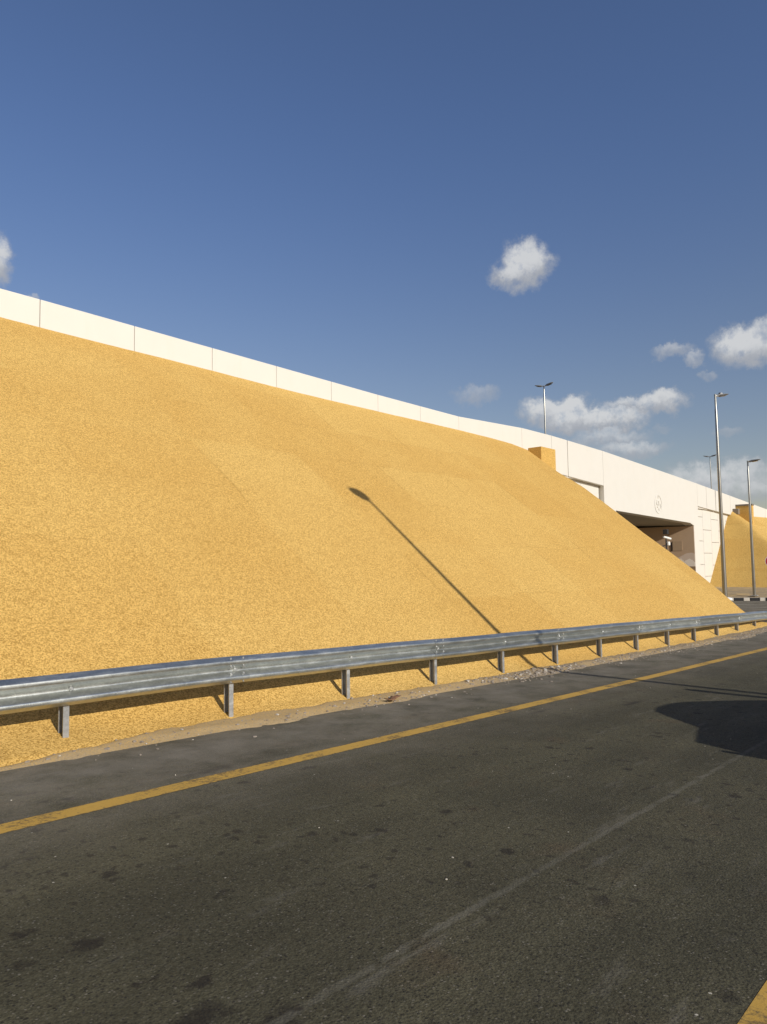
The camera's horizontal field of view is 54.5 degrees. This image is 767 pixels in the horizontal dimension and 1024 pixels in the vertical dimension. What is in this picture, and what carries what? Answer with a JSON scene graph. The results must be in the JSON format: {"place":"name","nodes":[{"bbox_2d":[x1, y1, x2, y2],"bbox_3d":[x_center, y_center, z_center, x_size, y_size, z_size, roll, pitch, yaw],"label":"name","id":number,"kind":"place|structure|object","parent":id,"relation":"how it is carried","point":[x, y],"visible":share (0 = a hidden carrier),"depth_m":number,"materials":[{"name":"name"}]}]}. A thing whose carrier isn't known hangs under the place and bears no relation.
{"place":"outdoors","nodes":[
{"label":"outdoors","id":0,"kind":"place"},
{"bbox_2d":[0,632,766,1023],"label":"road","id":1,"kind":"structure","parent":0,"point":[600,856],"depth_m":4.17,"materials":[{"name":"grey asphalt"}]},
{"bbox_2d":[0,647,766,833],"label":"road marking","id":2,"kind":"object","parent":1,"relation":"on","point":[68,812],"visible":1,"depth_m":6.53,"materials":[{"name":"yellow paint"}]},
{"bbox_2d":[737,981,766,1023],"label":"road marking","id":3,"kind":"object","parent":1,"relation":"on","point":[755,1012],"visible":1,"depth_m":2.76,"materials":[{"name":"yellow paint"}]},
{"bbox_2d":[0,317,766,766],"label":"embankment","id":4,"kind":"structure","parent":0,"point":[156,509],"depth_m":14.17,"materials":[{"name":"yellow sand"}]},
{"bbox_2d":[0,620,766,771],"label":"verge","id":5,"kind":"structure","parent":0,"point":[200,729],"depth_m":8.93,"materials":[{"name":"beige gravel"}]},
{"bbox_2d":[0,611,766,737],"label":"guardrail","id":6,"kind":"object","parent":5,"relation":"on","point":[62,692],"visible":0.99,"depth_m":9.24,"materials":[{"name":"silver metal"}]},
{"bbox_2d":[384,695,400,699],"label":"litter","id":7,"kind":"object","parent":5,"relation":"on","point":[394,697],"visible":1,"depth_m":10.05,"materials":[{"name":"cardboard"}]},
{"bbox_2d":[0,0,766,508],"label":"sky","id":8,"kind":"structure","parent":0,"point":[460,208],"materials":[{"name":"blue"}]},
{"bbox_2d":[710,512,766,587],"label":"embankment","id":9,"kind":"structure","parent":0,"point":[737,550],"depth_m":52.73,"materials":[{"name":"yellow sand"}]},
{"bbox_2d":[716,587,766,597],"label":"pavement","id":10,"kind":"structure","parent":0,"point":[741,592],"depth_m":41.86,"materials":[{"name":"beige concrete"}]},
{"bbox_2d":[662,529,670,548],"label":"camera mast","id":11,"kind":"object","parent":10,"relation":"on","point":[665,531],"visible":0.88,"depth_m":41.79,"materials":[{"name":"white metal"}]},
{"bbox_2d":[714,392,727,597],"bbox_3d":[13.987,-0.207,30.525,0.620,9.526,0.700,-5,-6,41],"label":"street lamp","id":12,"kind":"object","parent":10,"relation":"on","point":[723,561],"visible":0.71,"depth_m":30.44,"materials":[{"name":"grey metal"}]},
{"bbox_2d":[747,459,760,596],"bbox_3d":[19.640,1.006,39.254,0.804,7.589,0.337,-5,-6,41],"label":"street lamp","id":13,"kind":"object","parent":10,"relation":"on","point":[752,550],"visible":0.94,"depth_m":39.35,"materials":[{"name":"grey metal"}]},
{"bbox_2d":[732,601,766,611],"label":"cross road","id":14,"kind":"structure","parent":0,"point":[747,606],"depth_m":34.51,"materials":[{"name":"grey asphalt"}]},
{"bbox_2d":[732,598,766,600],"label":"kerb","id":15,"kind":"structure","parent":14,"relation":"on","point":[749,599],"depth_m":38.63,"materials":[{"name":"black paint"}]},
{"bbox_3d":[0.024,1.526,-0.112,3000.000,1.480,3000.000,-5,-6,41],"label":"ground","id":16,"kind":"structure","parent":0,"visible":0},
{"bbox_2d":[0,289,766,582],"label":"overpass","id":17,"kind":"object","parent":16,"relation":"on","point":[651,503],"visible":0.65,"depth_m":34.05,"materials":[{"name":"white paint"}]},
{"bbox_2d":[535,382,552,433],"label":"street lamp","id":18,"kind":"object","parent":17,"relation":"on","point":[547,384],"visible":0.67,"depth_m":62.05,"materials":[{"name":"grey metal"}]},
{"bbox_2d":[705,454,715,488],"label":"street lamp","id":19,"kind":"object","parent":17,"relation":"on","point":[710,469],"visible":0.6,"depth_m":93.70,"materials":[{"name":"grey metal"}]}
]}

